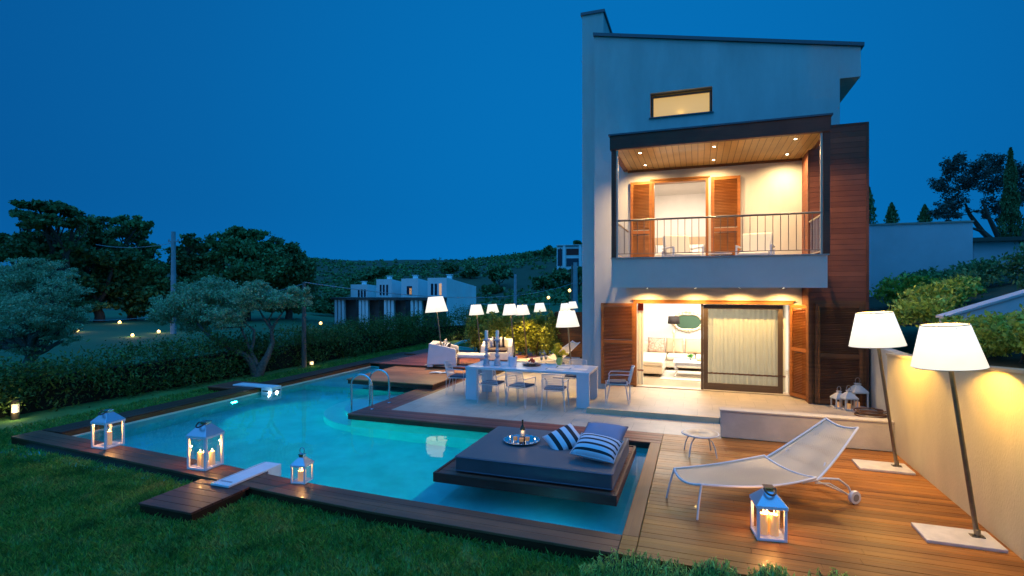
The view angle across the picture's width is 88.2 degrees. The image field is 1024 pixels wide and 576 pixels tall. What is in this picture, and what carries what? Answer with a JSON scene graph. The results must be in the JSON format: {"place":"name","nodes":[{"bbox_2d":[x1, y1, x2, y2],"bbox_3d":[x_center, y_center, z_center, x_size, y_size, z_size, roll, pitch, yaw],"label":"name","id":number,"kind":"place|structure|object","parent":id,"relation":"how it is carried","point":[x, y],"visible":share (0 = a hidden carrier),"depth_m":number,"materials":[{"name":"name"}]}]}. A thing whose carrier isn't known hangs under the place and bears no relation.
{"place":"outdoors","nodes":[
{"label":"outdoors","id":0,"kind":"place"},
{"bbox_2d":[139,479,249,514],"bbox_3d":[-4.127,2.715,6.910,0.887,0.031,0.894,0,0,19],"label":"pool deck tongue","id":1,"kind":"object","parent":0,"point":[194,497],"visible":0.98,"depth_m":6.80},
{"bbox_2d":[140,491,245,522],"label":"pool deck tongue fascia","id":2,"kind":"structure","parent":1,"relation":"attached to","point":[199,514],"depth_m":6.56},
{"bbox_2d":[43,352,408,433],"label":"pool deck","id":3,"kind":"structure","parent":0,"point":[70,427],"depth_m":13.02,"materials":[{"name":"brown wood"}]},
{"bbox_2d":[233,382,280,393],"bbox_3d":[-6.999,2.930,14.484,1.386,0.540,0.354,0,0,19],"label":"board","id":4,"kind":"object","parent":3,"relation":"on","point":[268,389],"visible":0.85,"depth_m":14.29,"materials":[{"name":"white paint"}]},
{"bbox_2d":[11,430,621,554],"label":"pool deck front","id":5,"kind":"structure","parent":0,"point":[522,529],"depth_m":6.62,"materials":[{"name":"brown wood"}]},
{"bbox_2d":[90,409,125,449],"bbox_3d":[-6.898,2.387,9.018,0.350,0.623,0.350,0,0,16],"label":"lantern","id":6,"kind":"object","parent":5,"relation":"on","point":[106,417],"visible":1,"depth_m":8.94,"materials":[{"name":"white paint"}]},
{"bbox_2d":[186,420,224,470],"bbox_3d":[-4.631,2.354,7.981,0.365,0.690,0.365,0,0,15],"label":"lantern","id":7,"kind":"object","parent":5,"relation":"on","point":[204,430],"visible":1,"depth_m":7.89,"materials":[{"name":"white paint"}]},
{"bbox_2d":[211,462,280,487],"bbox_3d":[-3.810,2.981,7.615,0.320,0.639,0.960,0,0,19],"label":"jet unit","id":8,"kind":"object","parent":5,"relation":"on","point":[270,468],"visible":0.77,"depth_m":7.60,"materials":[{"name":"white paint"}]},
{"bbox_2d":[290,447,313,483],"bbox_3d":[-2.932,2.462,7.376,0.235,0.475,0.235,0,0,10],"label":"lantern","id":9,"kind":"object","parent":5,"relation":"on","point":[302,461],"visible":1,"depth_m":7.32,"materials":[{"name":"white paint"}]},
{"bbox_2d":[11,438,614,562],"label":"pool deck fascia","id":10,"kind":"structure","parent":5,"relation":"attached to","point":[511,542],"depth_m":6.40,"materials":[{"name":"brown wood"}]},
{"bbox_2d":[75,367,647,534],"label":"pool water","id":11,"kind":"structure","parent":0,"point":[287,423],"depth_m":9.44,"materials":[{"name":"blue liquid"}]},
{"bbox_2d":[379,352,527,368],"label":"deck","id":12,"kind":"structure","parent":0,"point":[420,359],"depth_m":17.96,"materials":[{"name":"brown wood"}]},
{"bbox_2d":[425,296,447,366],"bbox_3d":[-2.432,1.379,17.123,0.769,2.243,0.742,0,0,19],"label":"floor lamp","id":13,"kind":"object","parent":12,"relation":"on","point":[436,304],"visible":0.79,"depth_m":16.89,"materials":[{"name":"white fabric"}]},
{"bbox_2d":[427,341,458,366],"bbox_3d":[-2.229,2.131,17.236,0.938,0.738,1.117,0,0,-1],"label":"lounge armchair","id":14,"kind":"object","parent":12,"relation":"on","point":[438,354],"visible":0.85,"depth_m":16.71,"materials":[{"name":"grey fabric"}]},
{"bbox_2d":[481,338,513,361],"bbox_3d":[-0.487,2.131,18.119,1.117,0.738,0.938,0,0,4],"label":"lounge armchair","id":15,"kind":"object","parent":12,"relation":"on","point":[506,351],"visible":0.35,"depth_m":17.69,"materials":[{"name":"grey fabric"}]},
{"bbox_2d":[0,334,916,575],"bbox_3d":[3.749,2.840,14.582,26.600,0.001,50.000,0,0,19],"label":"lawn","id":16,"kind":"structure","parent":0,"point":[28,418],"depth_m":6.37,"materials":[{"name":"plant"}]},
{"bbox_2d":[145,274,313,376],"bbox_3d":[-9.158,1.262,17.006,5.463,3.429,2.473,0,0,-6],"label":"olive tree","id":17,"kind":"object","parent":16,"relation":"on","point":[187,305],"visible":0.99,"depth_m":16.78,"materials":[{"name":"green plant"}]},
{"bbox_2d":[0,301,538,417],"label":"hedge","id":18,"kind":"object","parent":16,"relation":"on","point":[47,386],"visible":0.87,"depth_m":15.28,"materials":[{"name":"green plant"}]},
{"bbox_2d":[301,282,306,367],"bbox_3d":[-7.384,1.318,18.744,0.164,3.044,0.172,0,0,19],"label":"utility pole","id":19,"kind":"object","parent":16,"relation":"on","point":[303,364],"visible":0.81,"depth_m":18.68,"materials":[{"name":"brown wood"}]},
{"bbox_2d":[462,307,488,352],"bbox_3d":[-1.420,1.899,21.504,1.249,2.253,1.049,0,0,-2],"label":"shrub","id":20,"kind":"object","parent":16,"relation":"on","point":[471,338],"visible":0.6,"depth_m":21.38,"materials":[{"name":"green plant"}]},
{"bbox_2d":[476,311,503,348],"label":"shrub","id":21,"kind":"object","parent":16,"relation":"on","point":[494,323],"visible":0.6,"depth_m":20.85,"materials":[{"name":"green plant"}]},
{"bbox_2d":[499,315,522,354],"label":"shrub","id":22,"kind":"object","parent":16,"relation":"on","point":[515,320],"visible":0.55,"depth_m":20.64,"materials":[{"name":"green plant"}]},
{"bbox_2d":[514,314,538,355],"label":"shrub","id":23,"kind":"object","parent":16,"relation":"on","point":[528,327],"visible":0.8,"depth_m":20.41,"materials":[{"name":"green plant"}]},
{"bbox_2d":[528,310,545,355],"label":"shrub","id":24,"kind":"object","parent":16,"relation":"on","point":[537,319],"visible":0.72,"depth_m":20.46,"materials":[{"name":"green plant"}]},
{"bbox_2d":[535,307,562,355],"bbox_3d":[1.447,1.875,20.413,1.098,2.285,0.929,0,0,-33],"label":"shrub","id":25,"kind":"object","parent":16,"relation":"on","point":[547,335],"visible":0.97,"depth_m":20.28,"materials":[{"name":"green plant"}]},
{"bbox_2d":[578,561,623,575],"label":"shrub","id":26,"kind":"object","parent":16,"relation":"on","point":[595,571],"visible":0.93,"depth_m":5.01,"materials":[{"name":"green plant"}]},
{"bbox_2d":[586,547,668,575],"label":"shrub","id":27,"kind":"object","parent":16,"relation":"on","point":[631,567],"visible":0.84,"depth_m":5.01,"materials":[{"name":"green plant"}]},
{"bbox_2d":[635,553,700,575],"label":"shrub","id":28,"kind":"object","parent":16,"relation":"on","point":[676,570],"visible":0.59,"depth_m":4.99,"materials":[{"name":"green plant"}]},
{"bbox_2d":[691,557,740,575],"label":"shrub","id":29,"kind":"object","parent":16,"relation":"on","point":[715,568],"visible":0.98,"depth_m":4.93,"materials":[{"name":"green plant"}]},
{"bbox_2d":[747,562,794,575],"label":"shrub","id":30,"kind":"object","parent":16,"relation":"on","point":[772,571],"visible":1,"depth_m":4.79,"materials":[{"name":"green plant"}]},
{"bbox_2d":[886,353,1023,559],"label":"retaining wall","id":31,"kind":"structure","parent":16,"relation":"on","point":[923,417],"depth_m":6.23,"materials":[{"name":"beige paint"}]},
{"bbox_2d":[0,256,918,372],"bbox_3d":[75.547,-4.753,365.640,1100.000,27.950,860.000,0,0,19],"label":"hills","id":32,"kind":"structure","parent":0,"point":[110,330],"depth_m":54.83,"materials":[{"name":"green plant"}]},
{"bbox_2d":[0,256,96,374],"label":"olive tree","id":33,"kind":"object","parent":32,"relation":"on","point":[47,323],"visible":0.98,"depth_m":17.32,"materials":[{"name":"green plant"}]},
{"bbox_2d":[0,199,105,305],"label":"broadleaf tree","id":34,"kind":"object","parent":32,"relation":"on","point":[48,242],"visible":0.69,"depth_m":49.31,"materials":[{"name":"green plant"}]},
{"bbox_2d":[54,214,141,321],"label":"broadleaf tree","id":35,"kind":"object","parent":32,"relation":"on","point":[114,258],"visible":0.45,"depth_m":53.93,"materials":[{"name":"green plant"}]},
{"bbox_2d":[88,214,177,319],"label":"broadleaf tree","id":36,"kind":"object","parent":32,"relation":"on","point":[147,271],"visible":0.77,"depth_m":55.91,"materials":[{"name":"green plant"}]},
{"bbox_2d":[168,231,178,333],"bbox_3d":[-24.366,-0.377,38.000,1.000,7.353,0.391,0,0,19],"label":"utility pole","id":37,"kind":"object","parent":32,"relation":"on","point":[173,241],"visible":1,"depth_m":37.88,"materials":[{"name":"wood"}]},
{"bbox_2d":[158,233,227,314],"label":"broadleaf tree","id":38,"kind":"object","parent":32,"relation":"on","point":[190,258],"visible":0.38,"depth_m":58.11,"materials":[{"name":"green plant"}]},
{"bbox_2d":[191,225,294,320],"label":"broadleaf tree","id":39,"kind":"object","parent":32,"relation":"on","point":[242,251],"visible":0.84,"depth_m":56.15,"materials":[{"name":"green plant"}]},
{"bbox_2d":[259,234,323,319],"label":"broadleaf tree","id":40,"kind":"object","parent":32,"relation":"on","point":[303,264],"visible":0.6,"depth_m":59.90,"materials":[{"name":"green plant"}]},
{"bbox_2d":[310,291,349,316],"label":"broadleaf tree","id":41,"kind":"object","parent":32,"relation":"on","point":[326,305],"visible":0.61,"depth_m":79.39,"materials":[{"name":"green plant"}]},
{"bbox_2d":[331,281,375,324],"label":"townhouse","id":42,"kind":"structure","parent":32,"relation":"on","point":[346,307],"depth_m":63.65,"materials":[{"name":"grey paint"}]},
{"bbox_2d":[347,265,395,284],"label":"broadleaf tree","id":43,"kind":"object","parent":32,"relation":"on","point":[371,276],"visible":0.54,"depth_m":91.68,"materials":[{"name":"green plant"}]},
{"bbox_2d":[355,276,400,322],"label":"townhouse","id":44,"kind":"structure","parent":32,"relation":"on","point":[369,306],"depth_m":59.88,"materials":[{"name":"grey paint"}]},
{"bbox_2d":[380,275,427,328],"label":"townhouse","id":45,"kind":"structure","parent":32,"relation":"on","point":[414,285],"depth_m":58.06,"materials":[{"name":"grey paint"}]},
{"bbox_2d":[298,247,581,314],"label":"hillside scrub","id":46,"kind":"object","parent":32,"relation":"on","point":[561,298],"visible":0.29,"depth_m":166.96,"materials":[{"name":"green plant"}]},
{"bbox_2d":[406,274,475,326],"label":"townhouse","id":47,"kind":"structure","parent":32,"relation":"on","point":[447,287],"depth_m":56.28,"materials":[{"name":"grey paint"}]},
{"bbox_2d":[484,262,516,284],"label":"broadleaf tree","id":48,"kind":"object","parent":32,"relation":"on","point":[495,274],"visible":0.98,"depth_m":129.51,"materials":[{"name":"green plant"}]},
{"bbox_2d":[531,275,557,291],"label":"broadleaf tree","id":49,"kind":"object","parent":32,"relation":"on","point":[543,282],"visible":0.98,"depth_m":112.52,"materials":[{"name":"green plant"}]},
{"bbox_2d":[548,267,570,283],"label":"broadleaf tree","id":50,"kind":"object","parent":32,"relation":"on","point":[559,274],"visible":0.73,"depth_m":117.20,"materials":[{"name":"green plant"}]},
{"bbox_2d":[556,245,581,268],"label":"hillside villa","id":51,"kind":"object","parent":32,"relation":"on","point":[568,256],"visible":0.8,"depth_m":134.88,"materials":[{"name":"white"}]},
{"bbox_2d":[347,378,662,443],"bbox_3d":[0.444,2.715,12.867,6.499,0.031,5.526,0,0,19],"label":"terrace deck edge","id":52,"kind":"object","parent":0,"point":[383,409],"visible":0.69,"depth_m":10.92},
{"bbox_2d":[346,366,465,389],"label":"deck platform","id":53,"kind":"structure","parent":52,"relation":"on","point":[412,377],"depth_m":14.94,"materials":[{"name":"brown wood"}]},
{"bbox_2d":[348,415,649,448],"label":"terrace deck fascia","id":54,"kind":"structure","parent":52,"relation":"attached to","point":[475,429],"depth_m":10.67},
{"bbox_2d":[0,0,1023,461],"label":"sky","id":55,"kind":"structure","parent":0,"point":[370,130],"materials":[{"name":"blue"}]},
{"bbox_2d":[392,350,720,438],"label":"terrace paving","id":56,"kind":"structure","parent":0,"point":[456,402],"depth_m":11.88,"materials":[{"name":"beige stone"}]},
{"bbox_2d":[477,369,506,404],"bbox_3d":[-0.487,2.275,12.434,0.570,0.830,0.667,0,0,23],"label":"dining chair","id":57,"kind":"object","parent":56,"relation":"on","point":[494,382],"visible":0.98,"depth_m":12.28,"materials":[{"name":"white metal"}]},
{"bbox_2d":[505,371,537,408],"bbox_3d":[0.189,2.275,12.092,0.570,0.830,0.667,0,0,33],"label":"dining chair","id":58,"kind":"object","parent":56,"relation":"on","point":[523,385],"visible":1,"depth_m":11.97,"materials":[{"name":"white metal"}]},
{"bbox_2d":[465,360,597,408],"bbox_3d":[0.481,2.300,12.826,3.040,0.800,1.120,0,0,19],"label":"dining table","id":59,"kind":"object","parent":56,"relation":"on","point":[586,386],"visible":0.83,"depth_m":12.71,"materials":[{"name":"white wood"}]},
{"bbox_2d":[517,341,579,363],"bbox_3d":[1.051,2.252,17.442,2.471,0.900,0.954,0,0,-23],"label":"chaise lounge","id":60,"kind":"object","parent":56,"relation":"on","point":[573,345],"visible":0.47,"depth_m":17.70,"materials":[{"name":"beige fabric"}]},
{"bbox_2d":[541,374,568,411],"bbox_3d":[0.950,2.275,11.739,0.570,0.830,0.667,0,0,16],"label":"dining chair","id":61,"kind":"object","parent":56,"relation":"on","point":[554,388],"visible":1,"depth_m":11.52,"materials":[{"name":"white metal"}]},
{"bbox_2d":[553,310,579,378],"bbox_3d":[1.665,1.682,15.963,0.766,2.036,0.727,0,0,19],"label":"floor lamp","id":62,"kind":"object","parent":56,"relation":"on","point":[567,319],"visible":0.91,"depth_m":15.73,"materials":[{"name":"white fabric"}]},
{"bbox_2d":[554,312,581,358],"bbox_3d":[2.359,1.810,20.333,1.477,1.780,0.130,0,0,19],"label":"timber screen","id":63,"kind":"object","parent":56,"relation":"on","point":[575,334],"visible":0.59,"depth_m":20.25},
{"bbox_2d":[587,407,718,422],"bbox_3d":[2.890,2.659,11.039,2.670,0.123,0.095,0,0,19],"label":"step","id":64,"kind":"object","parent":56,"relation":"on","point":[699,418],"visible":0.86,"depth_m":10.98,"materials":[{"name":"stone"}]},
{"bbox_2d":[581,9,868,406],"bbox_3d":[5.888,-2.500,16.008,6.750,10.600,10.490,0,0,19],"label":"villa","id":65,"kind":"object","parent":56,"relation":"on","point":[723,144],"visible":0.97,"depth_m":12.87,"materials":[{"name":"paint"}]},
{"bbox_2d":[637,303,642,384],"bbox_3d":[3.418,1.490,14.065,0.160,2.160,0.086,0,0,19],"label":"curtain","id":66,"kind":"object","parent":65,"relation":"hanging from","point":[640,343],"visible":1,"depth_m":14.08,"materials":[{"name":"beige fabric"}]},
{"bbox_2d":[643,341,700,376],"bbox_3d":[5.482,2.196,16.315,3.680,0.800,2.560,0,0,19],"label":"sofa","id":67,"kind":"object","parent":65,"relation":"on","point":[656,362],"visible":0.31,"depth_m":16.50,"materials":[{"name":"fabric"}]},
{"bbox_2d":[648,337,664,352],"bbox_3d":[4.812,1.896,17.599,0.560,0.500,0.170,0,-16,21],"label":"cushion","id":68,"kind":"object","parent":67,"relation":"on","point":[656,344],"visible":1,"depth_m":17.54,"materials":[{"name":"white fabric"}]},
{"bbox_2d":[661,370,700,381],"bbox_3d":[5.872,2.590,15.346,2.900,0.012,1.750,0,0,19],"label":"rug","id":69,"kind":"object","parent":65,"relation":"on","point":[683,375],"visible":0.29,"depth_m":15.59,"materials":[{"name":"fabric"}]},
{"bbox_2d":[654,93,708,116],"bbox_3d":[4.376,-4.733,13.667,1.466,0.552,0.010,0,0,19],"label":"window pane","id":70,"kind":"structure","parent":65,"relation":"in","point":[694,103],"depth_m":13.66,"materials":[{"name":"beige"}]},
{"bbox_2d":[661,235,703,256],"bbox_3d":[3.893,-0.820,12.144,0.730,0.840,0.786,0,0,-6],"label":"balcony chair","id":71,"kind":"object","parent":65,"relation":"on","point":[677,243],"visible":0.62,"depth_m":12.34,"materials":[{"name":"white fabric"}]},
{"bbox_2d":[672,311,700,332],"bbox_3d":[5.857,1.129,17.570,1.135,0.750,0.135,0,0,19],"label":"mirror","id":72,"kind":"object","parent":65,"relation":"attached to","point":[690,321],"visible":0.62,"depth_m":17.56,"materials":[{"name":"white glass"}]},
{"bbox_2d":[707,304,785,391],"bbox_3d":[5.878,1.385,13.345,1.862,2.370,0.062,0,0,19],"label":"curtain","id":73,"kind":"object","parent":65,"relation":"hanging from","point":[742,346],"visible":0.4,"depth_m":13.34,"materials":[{"name":"beige fabric"}]},
{"bbox_2d":[735,232,774,254],"bbox_3d":[5.385,-0.820,11.677,0.730,0.840,0.786,0,0,31],"label":"balcony chair","id":74,"kind":"object","parent":65,"relation":"on","point":[749,241],"visible":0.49,"depth_m":11.80,"materials":[{"name":"white fabric"}]},
{"bbox_2d":[719,407,893,451],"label":"bench wall","id":75,"kind":"structure","parent":56,"relation":"on","point":[787,427],"depth_m":9.20,"materials":[{"name":"paint"}]},
{"bbox_2d":[623,443,660,536],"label":"pool deck","id":76,"kind":"structure","parent":0,"point":[634,522],"depth_m":6.91,"materials":[{"name":"brown wood"}]},
{"bbox_2d":[588,385,887,451],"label":"terrace upper paving","id":77,"kind":"structure","parent":0,"point":[691,402],"depth_m":11.99,"materials":[{"name":"beige stone"}]},
{"bbox_2d":[605,365,634,404],"bbox_3d":[2.457,2.175,12.023,0.667,0.830,0.570,0,0,11],"label":"dining chair","id":78,"kind":"object","parent":77,"relation":"on","point":[617,381],"visible":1,"depth_m":11.85,"materials":[{"name":"white metal"}]},
{"bbox_2d":[853,407,886,417],"bbox_3d":[7.401,2.530,10.698,0.825,0.150,0.505,0,0,19],"label":"garden hose","id":79,"kind":"object","parent":77,"relation":"on","point":[881,413],"visible":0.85,"depth_m":10.64,"materials":[{"name":"brown rubber"}]},
{"bbox_2d":[869,348,910,414],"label":"pale side wall","id":80,"kind":"structure","parent":77,"relation":"on","point":[876,398],"depth_m":11.08,"materials":[{"name":"paint"}]},
{"bbox_2d":[617,434,1023,575],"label":"lounge deck","id":81,"kind":"structure","parent":0,"point":[873,532],"depth_m":6.05,"materials":[{"name":"brown wood"}]},
{"bbox_2d":[681,428,719,458],"bbox_3d":[3.065,2.528,8.600,0.592,0.348,0.592,0,0,8],"label":"stool","id":82,"kind":"object","parent":81,"relation":"on","point":[701,433],"visible":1,"depth_m":8.56,"materials":[{"name":"beige plastic"}]},
{"bbox_2d":[666,418,860,519],"bbox_3d":[3.255,2.252,6.788,2.471,0.900,0.954,0,0,-15],"label":"chaise lounge","id":83,"kind":"object","parent":81,"relation":"on","point":[776,469],"visible":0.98,"depth_m":6.86,"materials":[{"name":"beige fabric"}]},
{"bbox_2d":[749,484,788,542],"bbox_3d":[2.797,2.429,5.760,0.320,0.541,0.320,0,0,11],"label":"lantern","id":84,"kind":"object","parent":81,"relation":"on","point":[766,497],"visible":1,"depth_m":5.68,"materials":[{"name":"white paint"}]},
{"bbox_2d":[848,311,915,474],"bbox_3d":[5.533,1.524,7.976,0.770,2.352,0.742,0,0,19],"label":"floor lamp","id":85,"kind":"object","parent":81,"relation":"on","point":[878,330],"visible":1,"depth_m":7.80,"materials":[{"name":"white fabric"}]},
{"bbox_2d":[910,323,1007,553],"bbox_3d":[4.784,1.540,5.738,0.740,2.320,0.676,0,0,19],"label":"floor lamp","id":86,"kind":"object","parent":81,"relation":"on","point":[951,348],"visible":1,"depth_m":5.62,"materials":[{"name":"white fabric"}]},
{"bbox_2d":[869,272,1023,368],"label":"garden bank","id":87,"kind":"structure","parent":0,"point":[995,291],"depth_m":11.26,"materials":[{"name":"green plant"}]},
{"bbox_2d":[869,271,940,307],"bbox_3d":[9.242,0.192,12.316,1.567,1.158,1.238,0,0,45],"label":"bush","id":88,"kind":"object","parent":87,"relation":"on","point":[889,291],"visible":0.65,"depth_m":12.20,"materials":[{"name":"green plant"}]},
{"bbox_2d":[891,266,950,284],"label":"bush","id":89,"kind":"object","parent":87,"relation":"on","point":[924,272],"visible":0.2,"depth_m":13.72,"materials":[{"name":"green plant"}]},
{"bbox_2d":[869,220,973,326],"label":"tall garden wall","id":90,"kind":"structure","parent":87,"relation":"on","point":[896,249],"depth_m":15.04,"materials":[{"name":"grey paint"}]},
{"bbox_2d":[886,292,962,326],"bbox_3d":[7.519,0.540,9.653,1.176,0.956,1.098,0,0,-13],"label":"bush","id":91,"kind":"object","parent":87,"relation":"on","point":[923,311],"visible":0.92,"depth_m":9.54,"materials":[{"name":"green plant"}]},
{"bbox_2d":[893,281,968,307],"bbox_3d":[8.287,0.377,10.462,1.272,1.047,1.164,0,0,19],"label":"bush","id":92,"kind":"object","parent":87,"relation":"on","point":[939,289],"visible":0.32,"depth_m":10.33,"materials":[{"name":"green plant"}]},
{"bbox_2d":[914,274,987,303],"bbox_3d":[9.101,0.199,10.992,1.468,0.999,1.154,0,0,-16],"label":"bush","id":93,"kind":"object","parent":87,"relation":"on","point":[969,284],"visible":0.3,"depth_m":10.82,"materials":[{"name":"green plant"}]},
{"bbox_2d":[927,268,1001,293],"bbox_3d":[10.274,0.045,12.159,1.421,1.048,1.519,0,0,19],"label":"bush","id":94,"kind":"object","parent":87,"relation":"on","point":[973,273],"visible":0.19,"depth_m":11.95,"materials":[{"name":"green plant"}]},
{"bbox_2d":[927,151,1023,236],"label":"olive tree","id":95,"kind":"object","parent":87,"relation":"on","point":[992,166],"visible":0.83,"depth_m":24.05,"materials":[{"name":"green plant"}]},
{"bbox_2d":[936,289,1023,322],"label":"sloping stair wall","id":96,"kind":"structure","parent":87,"relation":"on","point":[1008,303],"depth_m":8.28,"materials":[{"name":"grey paint"}]},
{"bbox_2d":[936,252,1023,286],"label":"bush","id":97,"kind":"object","parent":87,"relation":"on","point":[985,265],"visible":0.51,"depth_m":12.41,"materials":[{"name":"green plant"}]},
{"bbox_2d":[959,313,1015,357],"bbox_3d":[6.340,0.740,6.978,0.931,0.813,1.164,0,0,19],"label":"bush","id":98,"kind":"object","parent":87,"relation":"on","point":[988,351],"visible":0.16,"depth_m":6.88,"materials":[{"name":"green plant"}]},
{"bbox_2d":[971,310,1023,363],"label":"bush","id":99,"kind":"object","parent":87,"relation":"on","point":[993,330],"visible":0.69,"depth_m":6.40,"materials":[{"name":"green plant"}]},
{"bbox_2d":[973,236,1023,270],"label":"annex","id":100,"kind":"object","parent":87,"relation":"on","point":[986,247],"visible":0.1,"depth_m":20.81,"materials":[{"name":"grey paint"}]},
{"bbox_2d":[980,242,1023,276],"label":"bush","id":101,"kind":"object","parent":87,"relation":"on","point":[1018,261],"visible":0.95,"depth_m":12.03,"materials":[{"name":"green plant"}]},
{"bbox_2d":[996,147,1023,260],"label":"cypress","id":102,"kind":"object","parent":87,"relation":"on","point":[1009,202],"visible":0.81,"depth_m":20.88,"materials":[{"name":"green plant"}]},
{"bbox_2d":[998,310,1023,353],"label":"bush","id":103,"kind":"object","parent":87,"relation":"on","point":[1018,324],"visible":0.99,"depth_m":5.92,"materials":[{"name":"green plant"}]},
{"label":"pool basin","id":104,"kind":"structure","parent":0,"visible":0},
{"bbox_2d":[73,366,370,436],"bbox_3d":[-6.779,2.837,14.457,0.030,0.047,9.781,0,0,20],"label":"pool rim","id":105,"kind":"object","parent":104,"relation":"attached to","point":[206,404],"visible":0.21,"depth_m":12.52,"materials":[{"name":"brown wood"}]},
{"bbox_2d":[63,364,370,435],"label":"pool side boards","id":106,"kind":"object","parent":105,"relation":"on","point":[85,430],"visible":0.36,"depth_m":12.55,"materials":[{"name":"brown wood"}]},
{"bbox_2d":[433,426,635,505],"bbox_3d":[0.453,2.717,7.860,2.500,0.805,2.170,0,0,19],"label":"daybed","id":107,"kind":"object","parent":104,"relation":"on","point":[492,460],"visible":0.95,"depth_m":7.03,"materials":[{"name":"grey fabric"}]},
{"bbox_2d":[543,423,579,449],"bbox_3d":[0.760,2.216,7.733,0.500,0.180,0.420,-21,37,-17],"label":"cushion","id":108,"kind":"object","parent":107,"relation":"on","point":[566,437],"visible":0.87,"depth_m":7.67,"materials":[{"name":"fabric"}]},
{"bbox_2d":[570,433,623,463],"bbox_3d":[1.149,2.154,7.141,0.607,0.240,0.470,5,24,27],"label":"cushion","id":109,"kind":"object","parent":107,"relation":"on","point":[597,447],"visible":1,"depth_m":7.03,"materials":[{"name":"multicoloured fabric"}]},
{"bbox_2d":[583,422,627,440],"bbox_3d":[1.348,2.168,7.803,0.628,0.200,0.569,0,18,25],"label":"cushion","id":110,"kind":"object","parent":107,"relation":"on","point":[615,431],"visible":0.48,"depth_m":7.78,"materials":[{"name":"white fabric"}]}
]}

